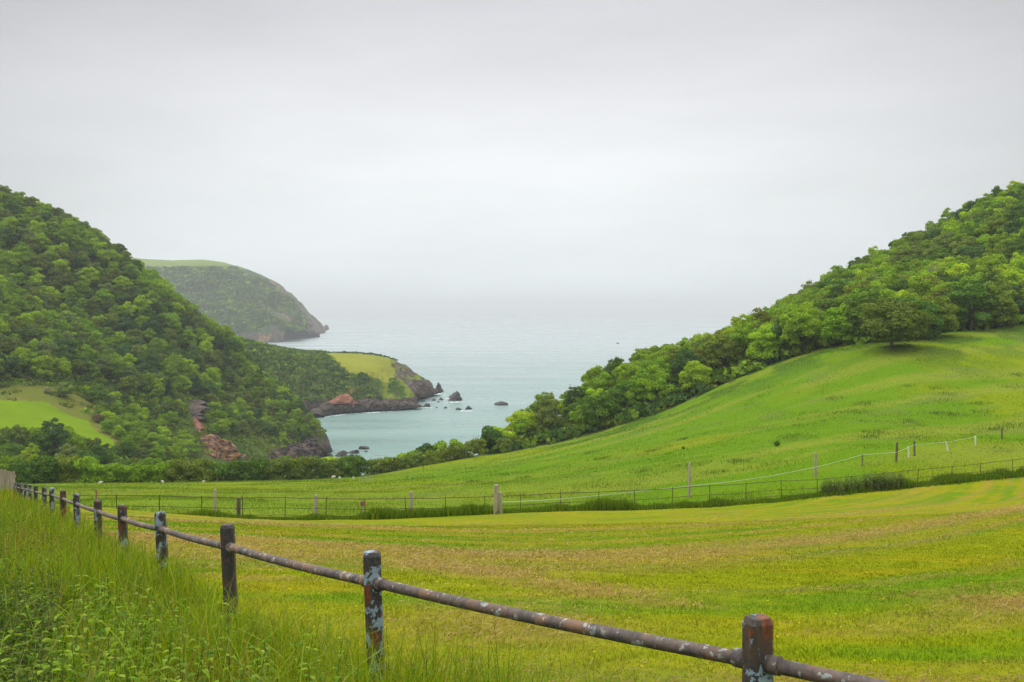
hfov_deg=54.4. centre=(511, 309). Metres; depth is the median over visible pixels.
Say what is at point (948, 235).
tree
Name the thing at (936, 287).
tree
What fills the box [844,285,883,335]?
tree
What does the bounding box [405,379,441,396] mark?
sea cliff
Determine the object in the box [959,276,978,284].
tree
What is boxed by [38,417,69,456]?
tree
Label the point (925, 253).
tree
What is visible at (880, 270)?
tree
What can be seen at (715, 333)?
tree
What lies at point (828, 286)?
tree
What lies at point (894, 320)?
tree
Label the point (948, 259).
tree
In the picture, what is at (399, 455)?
bush
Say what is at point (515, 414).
tree
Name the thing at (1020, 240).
tree
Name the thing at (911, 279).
tree
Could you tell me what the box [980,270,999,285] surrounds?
tree
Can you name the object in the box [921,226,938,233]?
tree
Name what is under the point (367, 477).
field gate
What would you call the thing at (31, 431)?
tree
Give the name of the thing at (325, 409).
sea cliff
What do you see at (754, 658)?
pipe rail fence
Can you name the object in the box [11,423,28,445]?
tree
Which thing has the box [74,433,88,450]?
tree
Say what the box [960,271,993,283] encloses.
tree
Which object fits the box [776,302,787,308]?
tree
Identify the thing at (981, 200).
tree
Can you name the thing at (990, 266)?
tree
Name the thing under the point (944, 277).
tree
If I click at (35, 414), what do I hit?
hill pasture
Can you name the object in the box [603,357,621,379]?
tree
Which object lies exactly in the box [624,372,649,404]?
tree
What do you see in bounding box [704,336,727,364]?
tree
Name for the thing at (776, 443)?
bush
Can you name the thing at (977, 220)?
tree
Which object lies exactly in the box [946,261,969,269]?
tree
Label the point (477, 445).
bush
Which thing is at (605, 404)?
tree
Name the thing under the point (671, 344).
tree
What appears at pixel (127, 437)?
tree
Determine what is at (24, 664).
bramble bank
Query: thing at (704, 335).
tree
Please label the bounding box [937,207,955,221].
tree
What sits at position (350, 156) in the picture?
sky
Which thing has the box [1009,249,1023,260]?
tree
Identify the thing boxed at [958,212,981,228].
tree
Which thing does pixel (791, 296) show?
tree
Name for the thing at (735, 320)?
tree
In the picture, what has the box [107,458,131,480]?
tree
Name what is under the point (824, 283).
tree
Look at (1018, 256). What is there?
tree
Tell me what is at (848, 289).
tree
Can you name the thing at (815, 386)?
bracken
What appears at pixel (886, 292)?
tree
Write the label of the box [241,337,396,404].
headland scrub
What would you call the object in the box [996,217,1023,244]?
tree
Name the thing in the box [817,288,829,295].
tree
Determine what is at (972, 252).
tree
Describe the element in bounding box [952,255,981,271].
tree
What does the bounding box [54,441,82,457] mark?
tree
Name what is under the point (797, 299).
tree
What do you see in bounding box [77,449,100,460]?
tree
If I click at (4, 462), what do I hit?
tree
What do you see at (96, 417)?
bush
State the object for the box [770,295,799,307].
tree
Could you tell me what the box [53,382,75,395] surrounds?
bush
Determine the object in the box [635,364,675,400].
tree
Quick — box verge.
[49,601,325,680]
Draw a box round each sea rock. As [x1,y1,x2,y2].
[335,450,347,456]
[348,449,358,453]
[448,391,461,400]
[494,401,507,405]
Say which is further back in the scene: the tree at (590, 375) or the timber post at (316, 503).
the tree at (590, 375)
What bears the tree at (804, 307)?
on the hillside
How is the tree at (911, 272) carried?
on the hillside
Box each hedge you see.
[8,454,370,483]
[301,350,397,360]
[364,444,474,475]
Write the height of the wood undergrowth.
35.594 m
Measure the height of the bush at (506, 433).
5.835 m
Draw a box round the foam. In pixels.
[305,343,462,455]
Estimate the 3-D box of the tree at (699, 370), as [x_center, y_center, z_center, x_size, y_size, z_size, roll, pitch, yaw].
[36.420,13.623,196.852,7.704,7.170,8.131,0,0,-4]
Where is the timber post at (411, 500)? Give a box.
[409,492,412,507]
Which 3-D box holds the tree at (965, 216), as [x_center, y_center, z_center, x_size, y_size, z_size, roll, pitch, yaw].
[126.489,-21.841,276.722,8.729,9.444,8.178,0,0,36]
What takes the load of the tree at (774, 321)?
on the hillside
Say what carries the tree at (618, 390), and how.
on the hillside
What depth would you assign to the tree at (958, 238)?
253.66 m
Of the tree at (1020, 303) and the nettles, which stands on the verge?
the nettles
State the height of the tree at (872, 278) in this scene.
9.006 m
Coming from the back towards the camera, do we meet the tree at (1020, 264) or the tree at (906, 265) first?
the tree at (906, 265)
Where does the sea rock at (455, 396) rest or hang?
in the sea
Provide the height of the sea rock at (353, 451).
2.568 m
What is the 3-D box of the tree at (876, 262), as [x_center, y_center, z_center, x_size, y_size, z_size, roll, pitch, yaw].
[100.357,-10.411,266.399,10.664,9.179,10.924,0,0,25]
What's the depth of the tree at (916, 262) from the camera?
245.87 m
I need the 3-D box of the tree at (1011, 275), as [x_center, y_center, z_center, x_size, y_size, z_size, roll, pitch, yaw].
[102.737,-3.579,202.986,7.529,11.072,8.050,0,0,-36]
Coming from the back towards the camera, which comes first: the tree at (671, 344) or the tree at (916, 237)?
the tree at (916, 237)
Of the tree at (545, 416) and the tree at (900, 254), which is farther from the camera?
the tree at (900, 254)
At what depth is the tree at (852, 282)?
237.17 m
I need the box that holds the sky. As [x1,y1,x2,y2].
[0,0,1023,312]
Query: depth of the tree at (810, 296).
236.41 m
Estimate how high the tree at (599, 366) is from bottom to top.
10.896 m
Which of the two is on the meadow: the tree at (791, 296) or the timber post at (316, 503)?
the timber post at (316, 503)
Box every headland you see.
[131,258,327,342]
[245,346,433,410]
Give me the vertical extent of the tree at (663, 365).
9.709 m
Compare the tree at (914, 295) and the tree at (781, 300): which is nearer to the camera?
the tree at (914, 295)
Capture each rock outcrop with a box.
[188,399,209,419]
[193,416,205,435]
[199,434,250,461]
[328,393,357,403]
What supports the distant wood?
on the distant headland at (270, 333)
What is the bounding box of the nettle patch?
[819,471,905,494]
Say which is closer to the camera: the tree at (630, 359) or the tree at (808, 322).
the tree at (808, 322)
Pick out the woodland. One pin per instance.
(66, 331)
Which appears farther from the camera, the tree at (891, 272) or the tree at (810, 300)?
the tree at (891, 272)
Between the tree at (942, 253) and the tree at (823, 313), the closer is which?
the tree at (823, 313)
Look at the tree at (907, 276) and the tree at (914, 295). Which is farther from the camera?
the tree at (907, 276)
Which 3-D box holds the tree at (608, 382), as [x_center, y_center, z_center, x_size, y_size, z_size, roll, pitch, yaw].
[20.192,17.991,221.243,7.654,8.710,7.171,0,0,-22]
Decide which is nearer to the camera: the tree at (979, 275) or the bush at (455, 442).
the bush at (455, 442)
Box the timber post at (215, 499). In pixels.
[214,489,216,510]
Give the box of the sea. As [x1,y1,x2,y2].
[268,313,750,475]
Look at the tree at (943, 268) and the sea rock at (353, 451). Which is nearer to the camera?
the tree at (943, 268)
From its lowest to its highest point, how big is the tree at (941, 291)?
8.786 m
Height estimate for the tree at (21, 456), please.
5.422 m
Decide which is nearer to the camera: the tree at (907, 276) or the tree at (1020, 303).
the tree at (1020, 303)
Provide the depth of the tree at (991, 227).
254.94 m
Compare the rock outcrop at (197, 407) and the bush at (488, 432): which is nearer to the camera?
the bush at (488, 432)
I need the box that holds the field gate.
[361,473,373,481]
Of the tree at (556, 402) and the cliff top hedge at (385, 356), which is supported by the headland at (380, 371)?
the cliff top hedge at (385, 356)
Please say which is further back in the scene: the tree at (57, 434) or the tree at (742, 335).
the tree at (57, 434)
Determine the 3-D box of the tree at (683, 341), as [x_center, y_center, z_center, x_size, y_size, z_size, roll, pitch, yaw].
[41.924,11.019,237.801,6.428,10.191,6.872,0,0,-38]
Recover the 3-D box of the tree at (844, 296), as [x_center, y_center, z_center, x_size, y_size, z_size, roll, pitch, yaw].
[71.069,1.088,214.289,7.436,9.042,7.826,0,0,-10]
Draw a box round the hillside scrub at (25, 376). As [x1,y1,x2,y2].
[0,226,328,467]
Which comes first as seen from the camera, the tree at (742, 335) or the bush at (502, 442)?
the bush at (502, 442)
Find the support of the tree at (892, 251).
on the hillside
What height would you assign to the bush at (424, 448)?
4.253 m
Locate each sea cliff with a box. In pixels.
[268,438,329,458]
[303,399,422,417]
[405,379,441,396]
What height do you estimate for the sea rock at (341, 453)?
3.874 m
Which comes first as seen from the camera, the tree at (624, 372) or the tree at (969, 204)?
the tree at (624, 372)
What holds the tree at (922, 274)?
on the hillside
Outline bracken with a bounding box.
[541,324,1023,454]
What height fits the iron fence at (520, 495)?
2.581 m
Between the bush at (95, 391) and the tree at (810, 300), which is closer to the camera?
the tree at (810, 300)
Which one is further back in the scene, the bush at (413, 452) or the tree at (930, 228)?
the tree at (930, 228)
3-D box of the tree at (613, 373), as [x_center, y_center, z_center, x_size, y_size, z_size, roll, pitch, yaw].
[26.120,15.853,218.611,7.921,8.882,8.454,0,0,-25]
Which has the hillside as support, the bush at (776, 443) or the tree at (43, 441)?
the tree at (43, 441)
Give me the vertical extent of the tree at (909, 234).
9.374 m
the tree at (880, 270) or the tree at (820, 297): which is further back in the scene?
the tree at (880, 270)
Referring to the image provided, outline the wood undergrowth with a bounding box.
[506,312,1023,451]
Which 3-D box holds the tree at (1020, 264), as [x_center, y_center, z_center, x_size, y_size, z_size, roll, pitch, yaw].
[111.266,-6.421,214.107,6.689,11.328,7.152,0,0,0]
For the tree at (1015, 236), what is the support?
on the hillside
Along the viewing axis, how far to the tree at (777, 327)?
192.98 m
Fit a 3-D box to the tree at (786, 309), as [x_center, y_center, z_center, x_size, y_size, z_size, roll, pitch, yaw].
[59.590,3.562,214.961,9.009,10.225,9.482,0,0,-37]
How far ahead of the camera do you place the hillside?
341.92 m
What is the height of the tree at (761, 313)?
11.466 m
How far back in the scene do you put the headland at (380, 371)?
619.10 m
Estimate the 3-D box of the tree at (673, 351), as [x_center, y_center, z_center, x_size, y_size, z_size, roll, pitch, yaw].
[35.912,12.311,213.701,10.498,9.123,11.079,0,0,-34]
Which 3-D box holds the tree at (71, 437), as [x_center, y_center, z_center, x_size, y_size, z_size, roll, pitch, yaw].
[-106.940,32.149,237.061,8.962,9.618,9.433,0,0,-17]
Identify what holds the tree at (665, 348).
on the hillside
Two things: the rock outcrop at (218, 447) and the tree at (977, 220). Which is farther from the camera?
the rock outcrop at (218, 447)
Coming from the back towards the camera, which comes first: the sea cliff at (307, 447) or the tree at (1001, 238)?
the sea cliff at (307, 447)
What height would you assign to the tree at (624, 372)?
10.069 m
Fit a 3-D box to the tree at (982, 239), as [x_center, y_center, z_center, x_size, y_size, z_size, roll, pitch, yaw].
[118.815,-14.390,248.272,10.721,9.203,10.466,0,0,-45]
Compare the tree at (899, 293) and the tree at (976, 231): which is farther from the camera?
the tree at (976, 231)
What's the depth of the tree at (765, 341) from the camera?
193.48 m
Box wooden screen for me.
[0,469,15,490]
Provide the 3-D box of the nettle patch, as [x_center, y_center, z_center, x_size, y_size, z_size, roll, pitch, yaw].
[22.377,10.975,63.044,7.477,1.284,1.998,0,0,-27]
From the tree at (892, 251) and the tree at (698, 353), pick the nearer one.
the tree at (698, 353)
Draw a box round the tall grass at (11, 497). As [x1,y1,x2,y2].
[0,486,653,681]
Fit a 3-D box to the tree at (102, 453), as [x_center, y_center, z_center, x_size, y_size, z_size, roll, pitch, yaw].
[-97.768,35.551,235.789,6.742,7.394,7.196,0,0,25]
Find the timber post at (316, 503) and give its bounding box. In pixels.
[314,495,317,513]
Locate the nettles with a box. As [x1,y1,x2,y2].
[0,508,357,681]
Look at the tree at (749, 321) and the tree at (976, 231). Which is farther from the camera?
the tree at (976, 231)
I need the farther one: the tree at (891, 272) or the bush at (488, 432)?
the tree at (891, 272)
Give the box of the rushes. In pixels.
[162,372,1023,482]
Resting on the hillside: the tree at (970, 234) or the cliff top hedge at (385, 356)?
the tree at (970, 234)
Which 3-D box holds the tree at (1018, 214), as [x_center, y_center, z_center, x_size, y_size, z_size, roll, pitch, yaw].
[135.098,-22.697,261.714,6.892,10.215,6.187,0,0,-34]
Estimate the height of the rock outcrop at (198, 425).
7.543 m
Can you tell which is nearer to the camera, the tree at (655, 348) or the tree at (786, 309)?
the tree at (786, 309)
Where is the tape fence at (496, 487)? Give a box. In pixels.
[493,427,1002,513]
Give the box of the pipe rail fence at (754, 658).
[13,483,890,681]
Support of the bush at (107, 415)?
on the hillside
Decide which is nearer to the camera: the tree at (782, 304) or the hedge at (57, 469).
the hedge at (57, 469)
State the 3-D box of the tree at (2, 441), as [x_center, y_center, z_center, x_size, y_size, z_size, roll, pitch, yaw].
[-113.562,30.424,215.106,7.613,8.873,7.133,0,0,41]
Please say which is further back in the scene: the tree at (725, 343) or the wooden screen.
the tree at (725, 343)
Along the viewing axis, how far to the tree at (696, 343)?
220.22 m
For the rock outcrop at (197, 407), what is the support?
on the hillside
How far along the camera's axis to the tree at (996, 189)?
300.90 m
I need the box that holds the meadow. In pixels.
[12,325,1023,519]
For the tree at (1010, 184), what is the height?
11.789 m
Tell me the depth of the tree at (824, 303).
198.81 m
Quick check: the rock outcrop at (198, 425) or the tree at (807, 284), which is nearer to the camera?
the tree at (807, 284)
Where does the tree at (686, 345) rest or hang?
on the hillside
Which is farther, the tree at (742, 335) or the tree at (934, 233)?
the tree at (934, 233)
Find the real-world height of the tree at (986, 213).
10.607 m
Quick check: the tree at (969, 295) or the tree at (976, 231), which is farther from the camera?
the tree at (976, 231)
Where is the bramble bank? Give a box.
[0,498,71,681]
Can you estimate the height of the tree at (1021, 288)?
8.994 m
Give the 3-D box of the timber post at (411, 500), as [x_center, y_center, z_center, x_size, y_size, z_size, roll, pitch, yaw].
[-5.472,10.743,54.000,0.167,1.708,0.167,0,0,23]
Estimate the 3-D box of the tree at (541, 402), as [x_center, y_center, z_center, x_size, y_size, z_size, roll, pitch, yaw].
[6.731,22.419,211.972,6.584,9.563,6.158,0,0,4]
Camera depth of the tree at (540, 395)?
229.06 m
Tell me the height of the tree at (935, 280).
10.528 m
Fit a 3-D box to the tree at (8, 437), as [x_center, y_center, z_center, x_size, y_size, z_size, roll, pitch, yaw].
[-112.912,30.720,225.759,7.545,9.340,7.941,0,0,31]
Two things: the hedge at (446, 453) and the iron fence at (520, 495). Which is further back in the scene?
the hedge at (446, 453)
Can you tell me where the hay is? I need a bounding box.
[72,502,1023,681]
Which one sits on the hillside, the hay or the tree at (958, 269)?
the tree at (958, 269)
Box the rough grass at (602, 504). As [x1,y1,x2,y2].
[151,464,1023,520]
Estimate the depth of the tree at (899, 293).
198.16 m
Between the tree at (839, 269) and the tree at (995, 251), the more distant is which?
the tree at (839, 269)
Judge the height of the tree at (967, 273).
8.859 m
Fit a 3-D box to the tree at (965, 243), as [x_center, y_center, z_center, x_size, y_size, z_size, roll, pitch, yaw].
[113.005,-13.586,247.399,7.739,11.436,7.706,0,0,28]
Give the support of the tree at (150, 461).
on the hillside
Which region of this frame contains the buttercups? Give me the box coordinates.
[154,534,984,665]
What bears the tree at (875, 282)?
on the hillside
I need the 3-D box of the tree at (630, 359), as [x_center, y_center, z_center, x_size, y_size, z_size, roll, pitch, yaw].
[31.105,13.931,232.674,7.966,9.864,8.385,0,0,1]
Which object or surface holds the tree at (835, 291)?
on the hillside
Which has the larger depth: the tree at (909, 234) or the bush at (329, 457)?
the tree at (909, 234)
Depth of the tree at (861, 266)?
271.51 m
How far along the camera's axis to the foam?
579.39 m
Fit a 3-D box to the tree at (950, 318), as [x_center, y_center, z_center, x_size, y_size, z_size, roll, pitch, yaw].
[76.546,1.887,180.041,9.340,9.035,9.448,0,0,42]
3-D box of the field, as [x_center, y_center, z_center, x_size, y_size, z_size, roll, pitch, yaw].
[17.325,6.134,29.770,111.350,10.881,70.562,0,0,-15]
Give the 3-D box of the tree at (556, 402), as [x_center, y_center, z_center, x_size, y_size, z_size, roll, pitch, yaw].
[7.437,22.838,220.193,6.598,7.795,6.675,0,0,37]
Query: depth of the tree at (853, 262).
276.77 m
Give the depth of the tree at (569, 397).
210.75 m
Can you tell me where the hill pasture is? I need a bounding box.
[0,400,113,447]
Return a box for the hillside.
[0,230,1023,482]
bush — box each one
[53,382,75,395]
[84,384,109,401]
[90,414,102,421]
[99,411,115,420]
[321,456,338,473]
[393,452,406,461]
[406,450,422,459]
[416,442,438,459]
[433,440,446,456]
[449,439,464,456]
[464,437,488,455]
[473,425,505,454]
[489,425,516,453]
[493,437,512,452]
[772,440,779,445]
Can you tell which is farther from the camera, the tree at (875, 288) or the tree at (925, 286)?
the tree at (875, 288)
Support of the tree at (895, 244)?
on the hillside
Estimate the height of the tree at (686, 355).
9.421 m
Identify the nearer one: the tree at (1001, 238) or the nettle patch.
the nettle patch
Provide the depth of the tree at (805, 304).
215.00 m
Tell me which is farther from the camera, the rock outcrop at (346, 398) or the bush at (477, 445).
the rock outcrop at (346, 398)
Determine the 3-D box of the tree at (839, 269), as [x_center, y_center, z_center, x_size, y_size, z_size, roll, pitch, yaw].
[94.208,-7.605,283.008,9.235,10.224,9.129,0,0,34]
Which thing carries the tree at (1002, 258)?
on the hillside
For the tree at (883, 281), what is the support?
on the hillside
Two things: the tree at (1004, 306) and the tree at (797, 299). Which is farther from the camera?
the tree at (797, 299)
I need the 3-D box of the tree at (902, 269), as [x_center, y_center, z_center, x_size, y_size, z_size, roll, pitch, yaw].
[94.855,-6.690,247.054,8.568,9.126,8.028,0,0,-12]
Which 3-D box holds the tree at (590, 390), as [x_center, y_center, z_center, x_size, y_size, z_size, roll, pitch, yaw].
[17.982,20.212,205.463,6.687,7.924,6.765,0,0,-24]
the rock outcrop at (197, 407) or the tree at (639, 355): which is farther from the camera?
the rock outcrop at (197, 407)
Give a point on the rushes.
(829, 398)
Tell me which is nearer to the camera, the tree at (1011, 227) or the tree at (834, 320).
the tree at (834, 320)
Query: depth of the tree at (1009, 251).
233.91 m
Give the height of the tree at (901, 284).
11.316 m
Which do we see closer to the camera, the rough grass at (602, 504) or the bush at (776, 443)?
the rough grass at (602, 504)
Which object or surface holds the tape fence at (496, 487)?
on the meadow
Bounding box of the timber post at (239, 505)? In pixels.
[237,497,240,514]
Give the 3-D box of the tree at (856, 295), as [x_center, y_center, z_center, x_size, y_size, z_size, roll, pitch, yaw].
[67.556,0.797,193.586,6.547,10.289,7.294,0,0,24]
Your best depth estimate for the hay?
15.78 m
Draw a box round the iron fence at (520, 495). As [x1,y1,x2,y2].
[80,458,1023,516]
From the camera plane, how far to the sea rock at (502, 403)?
624.35 m
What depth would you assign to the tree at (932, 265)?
236.77 m
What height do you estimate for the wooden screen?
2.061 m
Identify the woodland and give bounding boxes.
[0,183,1023,459]
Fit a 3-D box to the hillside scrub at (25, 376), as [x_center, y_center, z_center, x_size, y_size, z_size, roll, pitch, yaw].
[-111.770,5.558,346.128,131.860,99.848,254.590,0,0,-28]
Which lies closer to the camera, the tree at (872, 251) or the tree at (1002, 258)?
the tree at (1002, 258)
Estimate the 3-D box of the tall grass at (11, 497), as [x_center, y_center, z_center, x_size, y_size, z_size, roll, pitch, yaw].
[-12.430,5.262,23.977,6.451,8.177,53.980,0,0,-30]
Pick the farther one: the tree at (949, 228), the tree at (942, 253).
the tree at (949, 228)
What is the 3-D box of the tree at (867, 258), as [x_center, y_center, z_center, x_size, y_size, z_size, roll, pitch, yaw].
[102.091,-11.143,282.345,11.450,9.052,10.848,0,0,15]
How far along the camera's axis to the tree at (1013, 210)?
264.44 m
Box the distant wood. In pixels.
[145,265,312,332]
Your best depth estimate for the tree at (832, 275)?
273.30 m
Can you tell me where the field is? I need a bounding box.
[41,477,1023,681]
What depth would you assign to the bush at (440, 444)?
186.90 m
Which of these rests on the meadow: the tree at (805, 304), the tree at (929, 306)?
the tree at (929, 306)
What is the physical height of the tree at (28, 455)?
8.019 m
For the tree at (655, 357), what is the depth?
210.63 m
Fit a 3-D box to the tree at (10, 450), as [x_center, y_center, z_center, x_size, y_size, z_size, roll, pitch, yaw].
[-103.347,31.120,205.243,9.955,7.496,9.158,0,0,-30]
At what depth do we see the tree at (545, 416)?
205.60 m
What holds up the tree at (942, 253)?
on the hillside
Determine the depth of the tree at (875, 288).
212.04 m
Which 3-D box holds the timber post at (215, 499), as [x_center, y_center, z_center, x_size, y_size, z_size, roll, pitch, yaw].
[-16.708,10.925,56.000,0.160,1.627,0.160,0,0,23]
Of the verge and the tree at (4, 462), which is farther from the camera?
the tree at (4, 462)
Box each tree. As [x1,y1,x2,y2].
[0,425,31,450]
[0,437,5,443]
[0,442,35,468]
[0,455,16,474]
[8,454,25,478]
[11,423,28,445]
[20,427,51,456]
[20,442,40,466]
[26,430,52,456]
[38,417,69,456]
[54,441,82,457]
[55,425,84,446]
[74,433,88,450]
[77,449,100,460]
[86,444,117,464]
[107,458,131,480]
[121,434,135,449]
[137,457,163,479]
[504,411,537,432]
[529,393,558,424]
[532,395,561,414]
[534,391,556,416]
[534,407,563,432]
[562,386,585,417]
[567,397,586,420]
[580,391,619,426]
[581,365,602,382]
[581,367,603,390]
[585,371,615,390]
[586,388,613,402]
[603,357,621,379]
[608,382,639,407]
[611,362,633,381]
[614,360,644,383]
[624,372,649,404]
[628,348,653,361]
[631,348,652,362]
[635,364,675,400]
[636,358,679,391]
[646,350,670,366]
[649,343,674,353]
[649,346,664,353]
[661,345,679,355]
[663,346,684,373]
[669,348,708,381]
[675,346,713,377]
[676,336,694,346]
[678,360,715,389]
[683,336,704,348]
[690,336,714,349]
[692,332,709,338]
[700,333,745,368]
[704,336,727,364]
[706,329,723,339]
[722,314,748,334]
[729,321,759,358]
[736,313,763,345]
[745,324,786,361]
[750,307,772,328]
[761,313,784,347]
[763,318,810,347]
[765,303,800,319]
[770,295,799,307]
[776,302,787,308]
[779,308,824,352]
[780,294,794,307]
[787,292,808,304]
[792,303,812,311]
[794,307,828,333]
[798,280,813,292]
[798,298,814,304]
[799,300,814,306]
[806,291,819,298]
[808,297,844,314]
[815,277,840,291]
[815,291,827,299]
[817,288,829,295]
[818,284,835,292]
[820,301,863,342]
[821,269,839,281]
[823,280,847,298]
[828,294,847,307]
[830,265,850,278]
[840,256,864,277]
[841,263,870,278]
[841,276,871,296]
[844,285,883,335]
[846,287,869,299]
[847,275,865,289]
[856,254,872,263]
[858,296,934,347]
[862,274,881,282]
[862,283,883,294]
[868,246,882,254]
[869,254,895,268]
[869,279,880,289]
[872,267,886,275]
[878,274,908,289]
[879,288,899,298]
[881,264,904,276]
[882,267,902,278]
[882,273,908,291]
[888,245,910,255]
[889,239,910,255]
[890,245,918,264]
[892,273,913,279]
[893,257,916,273]
[893,289,907,298]
[898,296,944,338]
[900,292,919,299]
[901,231,917,242]
[903,230,931,245]
[904,270,916,274]
[904,276,938,299]
[905,258,925,271]
[906,275,916,282]
[915,267,943,285]
[916,274,947,292]
[916,295,959,336]
[917,261,946,272]
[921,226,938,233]
[921,242,938,258]
[921,247,955,263]
[922,229,942,240]
[928,283,954,291]
[929,270,960,282]
[929,287,973,316]
[930,231,955,249]
[931,260,948,271]
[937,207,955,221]
[938,230,973,248]
[941,219,959,233]
[942,256,964,262]
[942,276,997,330]
[945,263,969,275]
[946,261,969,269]
[948,229,967,255]
[950,233,978,254]
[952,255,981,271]
[953,214,972,229]
[953,245,986,260]
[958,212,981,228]
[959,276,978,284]
[960,269,989,276]
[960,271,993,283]
[962,198,979,211]
[967,217,989,237]
[971,193,993,207]
[971,234,995,252]
[973,199,1005,211]
[974,219,996,237]
[974,255,1003,271]
[974,272,1021,327]
[976,205,995,218]
[977,254,1008,272]
[979,213,1006,236]
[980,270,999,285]
[982,241,1009,260]
[985,227,1012,248]
[991,184,1005,197]
[992,283,1023,314]
[993,267,1020,276]
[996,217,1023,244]
[1000,266,1023,289]
[1001,238,1023,263]
[1003,198,1023,221]
[1003,252,1023,268]
[1004,178,1021,190]
[1005,228,1023,243]
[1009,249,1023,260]
[1011,231,1023,244]
[1014,205,1023,217]
[1014,281,1023,312]
[1015,258,1023,273]
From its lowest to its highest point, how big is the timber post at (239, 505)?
1.358 m

